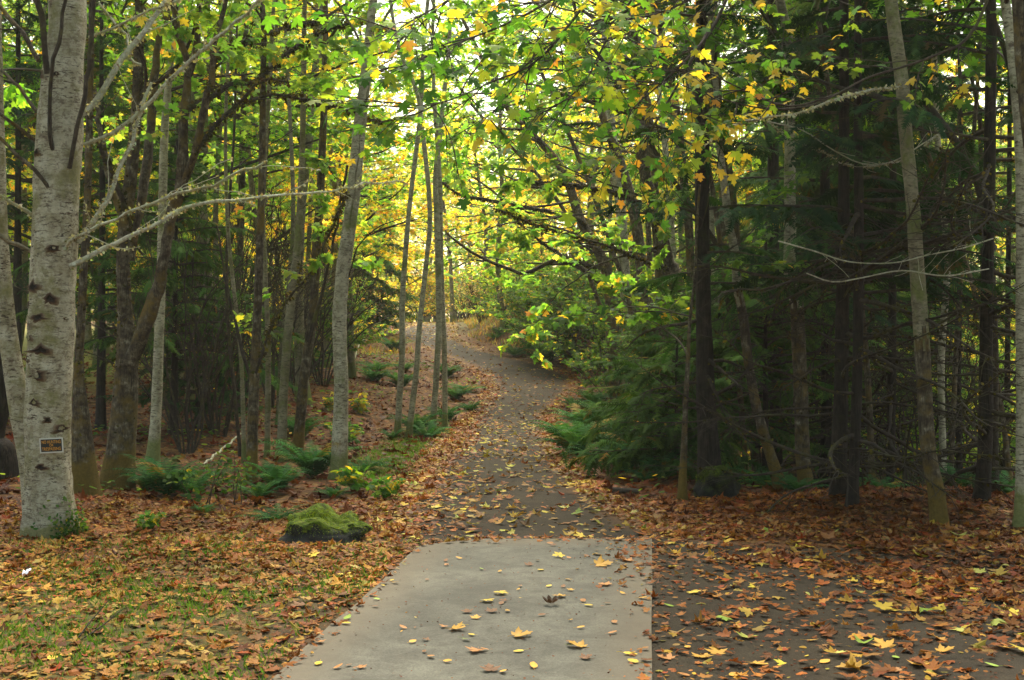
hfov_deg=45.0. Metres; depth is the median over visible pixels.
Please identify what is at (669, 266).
maple tree
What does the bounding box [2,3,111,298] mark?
maple tree
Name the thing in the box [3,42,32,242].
maple tree
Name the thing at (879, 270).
conifer tree
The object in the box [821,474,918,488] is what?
sword fern
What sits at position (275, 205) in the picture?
maple tree
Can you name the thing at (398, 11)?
alder tree
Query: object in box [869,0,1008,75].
alder tree
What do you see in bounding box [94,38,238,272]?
maple tree
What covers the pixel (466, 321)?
dry grass
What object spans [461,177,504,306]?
maple tree
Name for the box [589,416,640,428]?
sword fern
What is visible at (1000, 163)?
maple tree
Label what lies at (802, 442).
alder tree
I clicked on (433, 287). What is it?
vine maple
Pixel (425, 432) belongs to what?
sword fern
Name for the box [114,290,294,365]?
vine maple
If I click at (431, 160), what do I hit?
maple tree
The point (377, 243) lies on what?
maple tree
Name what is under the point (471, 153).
maple tree
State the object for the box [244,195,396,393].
bare shrub
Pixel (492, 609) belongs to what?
fallen leaf
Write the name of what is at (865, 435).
vine maple
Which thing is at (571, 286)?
vine maple
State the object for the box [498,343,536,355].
sword fern
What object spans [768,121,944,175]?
bare branch
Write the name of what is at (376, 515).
fallen leaves
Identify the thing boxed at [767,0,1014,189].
maple tree
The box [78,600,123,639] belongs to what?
broken twig
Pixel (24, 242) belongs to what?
maple tree
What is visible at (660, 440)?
cedar tree
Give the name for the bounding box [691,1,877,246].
maple tree
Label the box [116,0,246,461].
alder tree
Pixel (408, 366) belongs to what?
sword fern
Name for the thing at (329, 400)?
leafy plant
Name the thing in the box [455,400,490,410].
sword fern
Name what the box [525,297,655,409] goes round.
vine maple
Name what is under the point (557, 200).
maple tree
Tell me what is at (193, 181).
maple tree
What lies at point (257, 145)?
maple tree
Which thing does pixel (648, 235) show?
maple tree
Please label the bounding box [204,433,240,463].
fallen branch
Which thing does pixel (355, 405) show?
leafy plant
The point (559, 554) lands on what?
fallen leaf
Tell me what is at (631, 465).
sword fern
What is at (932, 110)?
alder tree
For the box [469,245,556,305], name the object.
brush shrub
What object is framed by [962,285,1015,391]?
vine maple
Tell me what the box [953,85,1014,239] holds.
maple tree
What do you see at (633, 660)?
fallen leaf
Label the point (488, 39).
maple tree
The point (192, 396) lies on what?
alder tree
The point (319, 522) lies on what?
mossy rock
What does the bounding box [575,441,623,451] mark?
sword fern
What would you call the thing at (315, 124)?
alder tree
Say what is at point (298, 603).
fallen leaf
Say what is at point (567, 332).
sword fern
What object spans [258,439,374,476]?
sword fern
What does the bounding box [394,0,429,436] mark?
alder tree
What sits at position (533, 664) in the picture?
fallen leaf
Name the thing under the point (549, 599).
curled leaf
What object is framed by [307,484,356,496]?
sword fern
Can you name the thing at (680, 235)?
maple tree
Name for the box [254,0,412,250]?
maple tree
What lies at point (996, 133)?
maple tree
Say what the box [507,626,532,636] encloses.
fallen leaf
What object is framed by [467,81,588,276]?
maple tree
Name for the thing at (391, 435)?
sword fern
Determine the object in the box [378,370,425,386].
sword fern
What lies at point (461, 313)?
brush shrub
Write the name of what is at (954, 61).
maple tree
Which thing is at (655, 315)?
alder tree
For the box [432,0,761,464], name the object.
maple tree
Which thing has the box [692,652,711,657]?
fallen leaf
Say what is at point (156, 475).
sword fern
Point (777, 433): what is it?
cedar tree
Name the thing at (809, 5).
conifer tree
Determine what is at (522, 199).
maple tree
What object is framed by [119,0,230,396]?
alder tree
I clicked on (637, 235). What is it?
maple tree
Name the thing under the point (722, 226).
maple tree
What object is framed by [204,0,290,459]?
alder tree
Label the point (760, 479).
sword fern
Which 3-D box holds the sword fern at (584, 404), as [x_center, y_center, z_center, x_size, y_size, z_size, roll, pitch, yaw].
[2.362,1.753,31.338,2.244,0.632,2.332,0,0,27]
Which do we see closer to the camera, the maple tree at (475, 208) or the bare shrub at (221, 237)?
the bare shrub at (221, 237)
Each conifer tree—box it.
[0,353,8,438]
[2,0,152,355]
[309,178,423,335]
[543,0,853,473]
[629,0,1023,503]
[641,0,972,477]
[642,0,1015,488]
[670,0,883,478]
[670,0,1023,517]
[719,0,1015,478]
[731,0,977,391]
[735,0,1015,487]
[741,83,830,298]
[763,45,908,343]
[767,0,1023,502]
[818,0,1015,488]
[848,22,1015,478]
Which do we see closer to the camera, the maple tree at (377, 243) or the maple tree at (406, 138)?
the maple tree at (406, 138)
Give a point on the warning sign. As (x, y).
(51, 445)
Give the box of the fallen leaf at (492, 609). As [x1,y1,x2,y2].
[485,607,497,611]
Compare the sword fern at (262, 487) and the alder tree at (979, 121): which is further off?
the alder tree at (979, 121)
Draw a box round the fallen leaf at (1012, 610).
[1001,608,1018,615]
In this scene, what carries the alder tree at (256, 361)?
on the ground at (304, 490)
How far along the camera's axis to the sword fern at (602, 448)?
20.40 m
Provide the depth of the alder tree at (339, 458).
17.82 m
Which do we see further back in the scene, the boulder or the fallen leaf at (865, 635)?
the boulder
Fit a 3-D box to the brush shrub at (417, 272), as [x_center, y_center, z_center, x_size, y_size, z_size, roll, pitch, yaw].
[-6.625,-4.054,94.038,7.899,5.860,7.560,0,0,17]
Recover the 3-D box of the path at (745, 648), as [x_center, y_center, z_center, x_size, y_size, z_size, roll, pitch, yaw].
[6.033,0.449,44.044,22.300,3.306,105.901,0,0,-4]
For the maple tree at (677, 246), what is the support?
on the ground at (304, 490)
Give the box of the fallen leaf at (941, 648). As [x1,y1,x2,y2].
[935,644,953,651]
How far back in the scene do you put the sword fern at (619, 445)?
19.48 m
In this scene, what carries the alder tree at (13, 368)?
on the ground at (304, 490)
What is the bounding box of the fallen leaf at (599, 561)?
[590,556,611,565]
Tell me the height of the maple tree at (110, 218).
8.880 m
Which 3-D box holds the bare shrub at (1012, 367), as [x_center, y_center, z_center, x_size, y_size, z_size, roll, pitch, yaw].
[7.381,0.675,21.275,3.826,4.428,4.752,0,0,-37]
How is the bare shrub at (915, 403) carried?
on the ground at (304, 490)
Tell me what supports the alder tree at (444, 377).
on the ground at (304, 490)
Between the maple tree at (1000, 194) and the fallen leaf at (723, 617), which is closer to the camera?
the fallen leaf at (723, 617)
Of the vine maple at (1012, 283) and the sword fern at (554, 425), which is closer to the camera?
the sword fern at (554, 425)
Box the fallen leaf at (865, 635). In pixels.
[858,631,875,636]
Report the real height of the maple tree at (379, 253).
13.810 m
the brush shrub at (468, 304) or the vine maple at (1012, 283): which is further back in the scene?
the brush shrub at (468, 304)
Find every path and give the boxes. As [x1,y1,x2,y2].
[271,539,651,679]
[365,323,1023,679]
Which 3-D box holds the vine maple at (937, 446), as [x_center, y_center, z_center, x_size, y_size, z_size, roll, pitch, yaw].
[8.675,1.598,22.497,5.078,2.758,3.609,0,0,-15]
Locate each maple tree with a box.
[2,0,150,270]
[2,0,163,346]
[2,0,399,406]
[2,1,364,387]
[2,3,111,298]
[3,2,42,264]
[3,2,163,353]
[3,3,34,210]
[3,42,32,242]
[4,52,35,270]
[5,0,214,397]
[6,1,149,235]
[6,2,240,369]
[7,22,179,349]
[75,102,213,377]
[78,1,208,289]
[86,0,522,404]
[93,0,394,488]
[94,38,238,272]
[105,67,297,289]
[110,65,223,276]
[128,0,288,274]
[130,33,251,252]
[139,0,375,343]
[148,0,380,383]
[190,0,377,263]
[190,0,448,349]
[195,66,274,307]
[207,0,404,327]
[209,34,362,344]
[212,147,274,276]
[216,0,466,377]
[219,71,326,309]
[243,0,1023,232]
[245,159,315,293]
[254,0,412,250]
[268,11,432,258]
[275,36,424,263]
[284,0,464,232]
[304,131,390,293]
[358,156,406,299]
[385,79,516,321]
[385,107,488,321]
[386,0,636,357]
[395,0,694,462]
[396,0,605,327]
[401,0,583,332]
[402,22,538,316]
[412,72,525,315]
[415,147,505,277]
[420,136,620,313]
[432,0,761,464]
[442,3,622,398]
[449,0,651,366]
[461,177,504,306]
[463,108,557,267]
[467,1,671,448]
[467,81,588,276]
[470,0,759,478]
[480,145,570,265]
[482,1,653,249]
[488,5,631,257]
[498,0,636,409]
[500,0,696,461]
[501,0,685,267]
[505,40,638,271]
[510,195,567,274]
[515,0,728,464]
[520,178,584,279]
[522,53,643,244]
[526,0,676,263]
[531,0,838,450]
[536,0,668,304]
[536,178,608,271]
[538,3,676,262]
[539,0,692,268]
[563,28,690,279]
[575,0,762,290]
[580,96,651,236]
[609,116,694,245]
[615,0,760,198]
[616,85,745,302]
[620,2,799,252]
[644,92,744,270]
[676,4,764,196]
[678,79,763,276]
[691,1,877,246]
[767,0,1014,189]
[779,0,1014,298]
[918,5,1006,97]
[919,59,1015,285]
[937,2,955,74]
[944,66,1015,312]
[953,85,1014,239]
[969,88,1014,193]
[995,133,1015,282]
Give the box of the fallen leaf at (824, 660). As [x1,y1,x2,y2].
[817,659,829,663]
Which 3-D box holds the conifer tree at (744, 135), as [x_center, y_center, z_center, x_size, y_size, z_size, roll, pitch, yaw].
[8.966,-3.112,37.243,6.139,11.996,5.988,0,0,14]
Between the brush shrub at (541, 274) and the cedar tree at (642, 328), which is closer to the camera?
the cedar tree at (642, 328)
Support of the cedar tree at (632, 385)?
on the ground at (304, 490)
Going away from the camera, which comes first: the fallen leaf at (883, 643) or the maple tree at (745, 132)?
the fallen leaf at (883, 643)
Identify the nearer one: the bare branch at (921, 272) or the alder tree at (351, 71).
the bare branch at (921, 272)
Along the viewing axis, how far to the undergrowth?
23.20 m
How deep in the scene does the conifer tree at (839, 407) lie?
14.52 m
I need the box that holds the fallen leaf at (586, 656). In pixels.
[579,653,591,658]
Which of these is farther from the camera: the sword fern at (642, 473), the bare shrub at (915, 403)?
the bare shrub at (915, 403)
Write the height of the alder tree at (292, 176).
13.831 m
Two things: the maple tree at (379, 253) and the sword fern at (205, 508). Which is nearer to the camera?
the sword fern at (205, 508)
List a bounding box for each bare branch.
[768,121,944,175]
[778,230,993,289]
[806,251,988,282]
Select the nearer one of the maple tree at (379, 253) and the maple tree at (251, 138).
the maple tree at (251, 138)
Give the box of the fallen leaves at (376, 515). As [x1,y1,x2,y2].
[0,317,1023,679]
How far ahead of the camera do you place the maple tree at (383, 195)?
52.01 m
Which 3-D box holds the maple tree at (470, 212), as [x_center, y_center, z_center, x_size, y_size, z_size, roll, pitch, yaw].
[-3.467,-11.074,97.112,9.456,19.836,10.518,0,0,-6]
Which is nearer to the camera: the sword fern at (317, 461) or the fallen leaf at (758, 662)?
the fallen leaf at (758, 662)
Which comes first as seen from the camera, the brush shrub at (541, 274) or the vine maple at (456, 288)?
the brush shrub at (541, 274)
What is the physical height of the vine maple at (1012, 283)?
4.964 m
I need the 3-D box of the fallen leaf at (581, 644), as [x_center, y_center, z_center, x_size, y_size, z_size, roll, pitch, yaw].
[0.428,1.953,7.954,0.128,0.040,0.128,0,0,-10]
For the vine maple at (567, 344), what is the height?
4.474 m
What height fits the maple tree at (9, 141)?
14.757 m
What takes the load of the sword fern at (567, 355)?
on the ground at (304, 490)
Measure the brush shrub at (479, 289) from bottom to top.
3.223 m
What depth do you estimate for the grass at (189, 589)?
9.59 m
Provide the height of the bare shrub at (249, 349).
5.314 m
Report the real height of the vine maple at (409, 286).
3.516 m
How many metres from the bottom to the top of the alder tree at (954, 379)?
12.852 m
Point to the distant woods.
(414, 243)
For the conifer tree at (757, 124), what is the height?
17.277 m
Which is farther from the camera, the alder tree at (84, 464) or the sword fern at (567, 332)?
the sword fern at (567, 332)
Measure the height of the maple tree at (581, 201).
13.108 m
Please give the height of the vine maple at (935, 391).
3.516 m
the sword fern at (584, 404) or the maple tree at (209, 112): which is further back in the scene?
the maple tree at (209, 112)
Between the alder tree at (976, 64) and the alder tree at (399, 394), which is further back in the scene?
the alder tree at (399, 394)
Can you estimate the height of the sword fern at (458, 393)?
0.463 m
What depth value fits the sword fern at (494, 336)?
55.32 m
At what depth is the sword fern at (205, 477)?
16.12 m
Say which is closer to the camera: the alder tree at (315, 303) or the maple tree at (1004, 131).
the alder tree at (315, 303)
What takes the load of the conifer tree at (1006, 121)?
on the ground at (304, 490)
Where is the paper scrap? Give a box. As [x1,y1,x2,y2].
[22,568,30,575]
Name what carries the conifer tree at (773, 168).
on the ground at (304, 490)
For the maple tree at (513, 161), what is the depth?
56.11 m
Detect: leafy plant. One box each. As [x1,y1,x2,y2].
[132,510,166,528]
[163,444,235,504]
[216,447,259,504]
[320,390,333,410]
[323,420,364,445]
[329,465,375,490]
[348,390,372,414]
[365,474,405,497]
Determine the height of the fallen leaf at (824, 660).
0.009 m
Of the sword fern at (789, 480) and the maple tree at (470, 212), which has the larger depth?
the maple tree at (470, 212)
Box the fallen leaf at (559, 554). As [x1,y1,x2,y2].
[552,552,564,556]
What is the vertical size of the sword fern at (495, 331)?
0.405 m
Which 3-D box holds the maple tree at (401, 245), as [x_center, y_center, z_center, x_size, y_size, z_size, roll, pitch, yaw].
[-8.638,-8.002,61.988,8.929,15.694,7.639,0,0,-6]
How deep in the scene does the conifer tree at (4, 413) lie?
18.84 m
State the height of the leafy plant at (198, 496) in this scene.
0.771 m
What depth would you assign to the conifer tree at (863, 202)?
14.08 m
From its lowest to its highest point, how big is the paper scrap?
0.072 m
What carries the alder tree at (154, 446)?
on the ground at (304, 490)
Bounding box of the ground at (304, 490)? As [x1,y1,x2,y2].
[0,280,1023,679]
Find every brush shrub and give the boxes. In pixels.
[319,266,396,331]
[387,261,472,321]
[412,251,491,320]
[428,279,483,320]
[454,267,505,322]
[458,265,521,308]
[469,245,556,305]
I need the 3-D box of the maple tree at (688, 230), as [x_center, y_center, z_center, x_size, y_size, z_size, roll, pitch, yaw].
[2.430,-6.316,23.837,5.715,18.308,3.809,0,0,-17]
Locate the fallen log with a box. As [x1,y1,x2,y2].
[612,487,638,493]
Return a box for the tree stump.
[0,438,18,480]
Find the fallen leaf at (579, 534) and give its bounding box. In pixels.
[574,532,584,536]
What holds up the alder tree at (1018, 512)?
on the ground at (304, 490)
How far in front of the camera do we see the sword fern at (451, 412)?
30.92 m
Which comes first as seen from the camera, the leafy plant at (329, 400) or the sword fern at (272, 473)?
the sword fern at (272, 473)
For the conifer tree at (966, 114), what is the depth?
19.42 m
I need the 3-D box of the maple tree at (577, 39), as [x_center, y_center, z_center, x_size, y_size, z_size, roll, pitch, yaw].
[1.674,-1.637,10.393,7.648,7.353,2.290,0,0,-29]
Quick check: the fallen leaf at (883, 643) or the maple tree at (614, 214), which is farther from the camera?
the maple tree at (614, 214)
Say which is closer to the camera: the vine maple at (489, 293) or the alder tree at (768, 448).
the alder tree at (768, 448)
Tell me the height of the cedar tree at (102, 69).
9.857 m
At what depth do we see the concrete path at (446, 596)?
8.75 m
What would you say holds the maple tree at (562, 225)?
on the ground at (304, 490)
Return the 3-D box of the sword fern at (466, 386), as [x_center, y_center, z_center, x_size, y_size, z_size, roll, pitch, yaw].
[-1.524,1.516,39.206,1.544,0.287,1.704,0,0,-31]
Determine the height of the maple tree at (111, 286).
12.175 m
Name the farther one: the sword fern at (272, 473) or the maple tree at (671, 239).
the maple tree at (671, 239)
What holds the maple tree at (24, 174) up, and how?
on the ground at (304, 490)
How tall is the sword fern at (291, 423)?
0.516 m
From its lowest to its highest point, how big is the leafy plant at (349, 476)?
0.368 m
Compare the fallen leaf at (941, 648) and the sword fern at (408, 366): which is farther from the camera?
the sword fern at (408, 366)
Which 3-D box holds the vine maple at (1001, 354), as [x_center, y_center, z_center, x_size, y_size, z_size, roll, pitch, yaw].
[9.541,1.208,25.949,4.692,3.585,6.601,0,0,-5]
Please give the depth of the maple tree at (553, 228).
84.21 m
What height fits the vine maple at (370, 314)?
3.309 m
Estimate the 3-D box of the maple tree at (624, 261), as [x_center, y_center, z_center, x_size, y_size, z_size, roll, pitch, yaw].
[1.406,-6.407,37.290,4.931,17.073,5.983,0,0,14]
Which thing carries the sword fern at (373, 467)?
on the ground at (304, 490)
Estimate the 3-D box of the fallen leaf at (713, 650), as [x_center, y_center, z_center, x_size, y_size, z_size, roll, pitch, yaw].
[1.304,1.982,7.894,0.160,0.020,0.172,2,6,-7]
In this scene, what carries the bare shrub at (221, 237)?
on the ground at (304, 490)
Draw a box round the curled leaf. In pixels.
[542,595,559,602]
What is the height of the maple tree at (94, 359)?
15.442 m
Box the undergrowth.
[0,295,915,501]
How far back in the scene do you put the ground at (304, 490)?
13.18 m
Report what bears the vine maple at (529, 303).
on the ground at (304, 490)
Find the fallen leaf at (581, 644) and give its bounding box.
[568,640,588,647]
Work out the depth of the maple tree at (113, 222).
52.49 m
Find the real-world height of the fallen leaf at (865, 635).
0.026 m
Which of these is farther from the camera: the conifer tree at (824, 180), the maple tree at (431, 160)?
the maple tree at (431, 160)
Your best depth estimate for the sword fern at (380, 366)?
40.33 m
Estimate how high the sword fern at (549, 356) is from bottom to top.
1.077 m
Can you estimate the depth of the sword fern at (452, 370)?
43.15 m
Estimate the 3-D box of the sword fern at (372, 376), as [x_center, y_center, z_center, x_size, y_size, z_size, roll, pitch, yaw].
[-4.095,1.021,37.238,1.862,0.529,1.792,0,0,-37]
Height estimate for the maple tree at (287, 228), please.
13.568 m
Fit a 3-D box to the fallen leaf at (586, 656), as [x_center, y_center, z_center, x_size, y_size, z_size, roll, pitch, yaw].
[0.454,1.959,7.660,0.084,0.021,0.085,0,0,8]
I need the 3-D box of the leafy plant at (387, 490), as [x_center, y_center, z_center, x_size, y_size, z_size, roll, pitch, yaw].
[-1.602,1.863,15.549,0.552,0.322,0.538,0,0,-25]
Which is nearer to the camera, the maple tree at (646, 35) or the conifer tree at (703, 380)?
the conifer tree at (703, 380)
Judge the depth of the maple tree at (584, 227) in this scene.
37.64 m
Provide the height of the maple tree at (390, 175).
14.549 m
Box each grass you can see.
[0,415,458,679]
[276,275,632,354]
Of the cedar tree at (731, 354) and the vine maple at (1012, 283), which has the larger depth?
the vine maple at (1012, 283)
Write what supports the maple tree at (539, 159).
on the ground at (304, 490)
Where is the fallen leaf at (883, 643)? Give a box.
[870,638,894,647]
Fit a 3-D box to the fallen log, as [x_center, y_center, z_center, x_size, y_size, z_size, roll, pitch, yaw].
[1.481,1.966,16.108,0.354,0.089,0.080,0,0,11]
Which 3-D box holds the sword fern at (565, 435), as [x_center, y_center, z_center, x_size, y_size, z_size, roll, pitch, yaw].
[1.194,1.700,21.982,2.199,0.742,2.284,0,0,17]
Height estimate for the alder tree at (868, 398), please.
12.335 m
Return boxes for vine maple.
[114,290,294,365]
[232,262,392,364]
[243,279,364,347]
[284,277,398,335]
[313,283,372,350]
[353,271,391,298]
[371,267,421,320]
[383,264,457,321]
[397,264,467,321]
[435,264,496,316]
[444,226,556,296]
[457,266,523,319]
[462,237,635,320]
[463,266,579,342]
[486,248,635,368]
[494,257,605,357]
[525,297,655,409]
[529,216,686,345]
[541,255,687,371]
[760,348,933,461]
[813,371,1003,486]
[848,357,1015,480]
[861,365,1015,480]
[881,323,1015,393]
[900,279,1015,358]
[901,326,1015,465]
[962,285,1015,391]
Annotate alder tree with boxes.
[0,0,24,501]
[0,0,411,539]
[3,0,271,497]
[84,0,357,465]
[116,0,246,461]
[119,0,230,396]
[140,0,351,484]
[144,0,412,414]
[183,0,301,402]
[191,0,283,405]
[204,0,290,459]
[225,0,346,456]
[238,0,338,427]
[269,0,331,331]
[274,0,479,461]
[289,0,386,460]
[324,0,422,367]
[327,0,407,479]
[389,0,431,437]
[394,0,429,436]
[429,1,452,428]
[431,0,448,426]
[534,99,813,500]
[554,0,788,491]
[665,0,949,524]
[680,0,795,484]
[709,0,875,477]
[741,0,819,487]
[767,0,1012,491]
[775,50,1012,481]
[849,0,999,470]
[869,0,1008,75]
[928,0,1004,478]
[961,1,1006,272]
[1000,0,1023,529]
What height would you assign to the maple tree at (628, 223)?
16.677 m
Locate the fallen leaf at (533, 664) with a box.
[530,662,537,669]
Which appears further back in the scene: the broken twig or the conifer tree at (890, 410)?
the conifer tree at (890, 410)
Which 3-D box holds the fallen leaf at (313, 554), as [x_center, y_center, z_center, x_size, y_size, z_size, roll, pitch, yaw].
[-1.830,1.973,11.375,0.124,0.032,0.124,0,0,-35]
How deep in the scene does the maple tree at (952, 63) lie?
60.75 m
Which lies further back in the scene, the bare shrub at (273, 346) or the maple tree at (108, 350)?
the maple tree at (108, 350)
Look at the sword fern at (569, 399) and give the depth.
34.93 m
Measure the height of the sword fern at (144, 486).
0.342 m
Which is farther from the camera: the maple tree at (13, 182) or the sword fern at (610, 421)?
the maple tree at (13, 182)
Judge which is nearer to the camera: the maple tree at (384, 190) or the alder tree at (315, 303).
the alder tree at (315, 303)
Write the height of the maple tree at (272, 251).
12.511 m
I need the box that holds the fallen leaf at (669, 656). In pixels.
[657,652,675,658]
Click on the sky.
(399, 18)
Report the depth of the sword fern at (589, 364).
44.80 m
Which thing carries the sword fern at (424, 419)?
on the ground at (304, 490)
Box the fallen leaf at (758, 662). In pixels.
[745,660,766,663]
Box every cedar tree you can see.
[6,0,234,431]
[24,117,304,434]
[91,300,280,427]
[550,340,768,481]
[562,271,864,467]
[578,288,673,414]
[597,241,818,458]
[622,206,891,475]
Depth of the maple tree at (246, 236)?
83.39 m
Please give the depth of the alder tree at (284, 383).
19.95 m
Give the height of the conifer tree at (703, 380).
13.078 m
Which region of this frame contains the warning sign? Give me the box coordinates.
[39,437,63,452]
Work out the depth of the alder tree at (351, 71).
26.00 m
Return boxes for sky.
[2,0,1011,321]
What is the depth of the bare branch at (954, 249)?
12.66 m
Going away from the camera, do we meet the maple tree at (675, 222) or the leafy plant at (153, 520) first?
the leafy plant at (153, 520)
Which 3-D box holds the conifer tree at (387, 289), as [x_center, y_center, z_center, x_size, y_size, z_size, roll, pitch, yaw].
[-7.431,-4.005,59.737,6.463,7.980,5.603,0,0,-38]
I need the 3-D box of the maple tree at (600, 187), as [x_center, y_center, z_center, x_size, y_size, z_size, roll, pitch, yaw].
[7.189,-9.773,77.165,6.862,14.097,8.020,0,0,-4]
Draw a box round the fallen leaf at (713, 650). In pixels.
[704,645,726,653]
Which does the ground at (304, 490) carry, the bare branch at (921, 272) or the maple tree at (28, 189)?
the maple tree at (28, 189)
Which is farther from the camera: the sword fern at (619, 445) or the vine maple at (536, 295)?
the vine maple at (536, 295)
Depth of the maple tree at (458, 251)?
66.86 m
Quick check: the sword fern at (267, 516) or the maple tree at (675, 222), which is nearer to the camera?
the sword fern at (267, 516)
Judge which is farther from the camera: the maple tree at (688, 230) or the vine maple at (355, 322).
the vine maple at (355, 322)
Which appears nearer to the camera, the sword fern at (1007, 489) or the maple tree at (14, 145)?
the sword fern at (1007, 489)
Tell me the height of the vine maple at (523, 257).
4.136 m
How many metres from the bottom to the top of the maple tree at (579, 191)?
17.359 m
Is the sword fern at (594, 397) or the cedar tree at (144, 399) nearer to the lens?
the cedar tree at (144, 399)
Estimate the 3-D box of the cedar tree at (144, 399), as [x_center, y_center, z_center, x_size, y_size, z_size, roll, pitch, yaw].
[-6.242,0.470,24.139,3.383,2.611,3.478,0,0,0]
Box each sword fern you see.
[95,454,230,495]
[102,464,182,490]
[138,469,245,493]
[185,502,222,512]
[222,479,296,496]
[226,459,314,490]
[232,503,312,520]
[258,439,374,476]
[264,415,330,435]
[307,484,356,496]
[348,456,403,473]
[356,361,398,370]
[356,365,397,380]
[372,428,413,437]
[374,335,415,350]
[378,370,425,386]
[380,412,453,432]
[390,361,420,369]
[398,420,459,436]
[420,404,471,420]
[426,362,466,376]
[428,386,483,399]
[448,384,489,390]
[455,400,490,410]
[482,332,505,338]
[486,327,499,333]
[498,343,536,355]
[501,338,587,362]
[510,417,613,454]
[533,421,591,439]
[542,344,595,360]
[542,403,616,424]
[553,395,587,406]
[553,419,633,443]
[556,326,577,336]
[556,442,619,460]
[559,398,626,419]
[562,388,617,404]
[571,357,605,367]
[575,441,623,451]
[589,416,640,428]
[590,432,669,466]
[590,445,645,470]
[610,468,673,482]
[727,467,797,489]
[764,471,828,491]
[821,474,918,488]
[904,463,1010,486]
[953,466,1014,493]
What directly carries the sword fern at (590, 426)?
on the ground at (304, 490)
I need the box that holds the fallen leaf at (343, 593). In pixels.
[335,589,350,594]
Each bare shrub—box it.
[11,206,284,453]
[80,172,332,416]
[89,180,297,390]
[136,177,338,436]
[168,165,390,407]
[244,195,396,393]
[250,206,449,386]
[744,262,1008,488]
[816,250,1015,486]
[870,265,1015,485]
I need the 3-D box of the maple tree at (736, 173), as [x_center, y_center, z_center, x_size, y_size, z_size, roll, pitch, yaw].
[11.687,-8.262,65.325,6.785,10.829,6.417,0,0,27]
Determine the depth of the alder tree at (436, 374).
28.95 m
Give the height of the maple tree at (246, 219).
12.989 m
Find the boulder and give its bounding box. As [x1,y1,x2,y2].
[693,465,740,497]
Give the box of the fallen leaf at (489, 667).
[480,663,500,670]
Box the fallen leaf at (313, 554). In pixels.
[307,551,321,556]
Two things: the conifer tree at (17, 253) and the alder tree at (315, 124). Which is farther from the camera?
the conifer tree at (17, 253)
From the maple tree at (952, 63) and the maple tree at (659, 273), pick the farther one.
the maple tree at (952, 63)
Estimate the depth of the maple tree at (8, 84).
37.36 m
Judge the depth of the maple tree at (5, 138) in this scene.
45.41 m
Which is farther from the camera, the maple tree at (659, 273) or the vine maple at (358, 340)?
the vine maple at (358, 340)
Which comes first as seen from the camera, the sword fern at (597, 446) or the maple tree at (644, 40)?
the sword fern at (597, 446)
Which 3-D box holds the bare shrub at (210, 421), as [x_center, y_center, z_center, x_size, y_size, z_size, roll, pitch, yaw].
[-4.838,-0.592,22.517,5.595,4.871,3.849,0,0,72]
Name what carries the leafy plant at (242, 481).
on the ground at (304, 490)
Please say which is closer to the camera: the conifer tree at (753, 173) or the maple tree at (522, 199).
the conifer tree at (753, 173)
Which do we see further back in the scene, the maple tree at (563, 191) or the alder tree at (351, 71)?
the maple tree at (563, 191)
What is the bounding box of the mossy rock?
[278,503,372,544]
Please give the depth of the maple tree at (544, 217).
88.89 m
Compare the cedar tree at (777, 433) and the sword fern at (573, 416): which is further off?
the sword fern at (573, 416)
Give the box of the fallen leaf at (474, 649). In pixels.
[465,646,486,650]
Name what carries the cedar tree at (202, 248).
on the ground at (304, 490)
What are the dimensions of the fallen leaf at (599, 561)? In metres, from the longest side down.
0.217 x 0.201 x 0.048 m
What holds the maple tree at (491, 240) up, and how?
on the ground at (304, 490)
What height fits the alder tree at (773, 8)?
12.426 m
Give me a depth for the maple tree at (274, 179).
36.69 m
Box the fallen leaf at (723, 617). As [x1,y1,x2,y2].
[717,615,732,620]
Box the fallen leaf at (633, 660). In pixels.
[628,658,642,662]
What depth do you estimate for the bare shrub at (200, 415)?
20.90 m
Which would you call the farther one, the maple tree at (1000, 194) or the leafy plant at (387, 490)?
the maple tree at (1000, 194)
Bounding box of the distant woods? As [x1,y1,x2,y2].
[4,85,1014,322]
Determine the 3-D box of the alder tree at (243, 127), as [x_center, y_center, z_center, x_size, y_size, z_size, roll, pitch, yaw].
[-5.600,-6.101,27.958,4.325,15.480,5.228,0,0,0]
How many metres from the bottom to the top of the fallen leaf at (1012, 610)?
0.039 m
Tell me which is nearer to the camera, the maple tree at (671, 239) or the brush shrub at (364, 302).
the maple tree at (671, 239)
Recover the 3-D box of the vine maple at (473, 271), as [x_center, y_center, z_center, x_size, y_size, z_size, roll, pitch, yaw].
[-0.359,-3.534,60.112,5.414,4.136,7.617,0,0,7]
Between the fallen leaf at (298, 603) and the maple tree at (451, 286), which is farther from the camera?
the maple tree at (451, 286)
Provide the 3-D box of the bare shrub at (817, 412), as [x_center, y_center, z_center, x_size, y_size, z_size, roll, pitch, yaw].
[6.094,0.766,22.183,4.752,4.428,3.826,0,0,5]
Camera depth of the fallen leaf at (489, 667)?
7.39 m
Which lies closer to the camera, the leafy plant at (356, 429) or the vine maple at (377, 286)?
the leafy plant at (356, 429)
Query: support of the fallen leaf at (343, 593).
on the ground at (304, 490)
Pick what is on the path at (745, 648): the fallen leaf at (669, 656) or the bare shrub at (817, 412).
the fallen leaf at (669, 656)
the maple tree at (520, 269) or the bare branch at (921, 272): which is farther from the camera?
the maple tree at (520, 269)
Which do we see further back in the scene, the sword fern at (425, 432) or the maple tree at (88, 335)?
the maple tree at (88, 335)
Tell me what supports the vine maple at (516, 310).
on the ground at (304, 490)
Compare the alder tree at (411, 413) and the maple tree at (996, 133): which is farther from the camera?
the maple tree at (996, 133)
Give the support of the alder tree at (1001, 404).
on the ground at (304, 490)
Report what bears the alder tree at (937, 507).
on the ground at (304, 490)
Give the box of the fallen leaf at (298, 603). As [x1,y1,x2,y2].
[291,601,308,605]

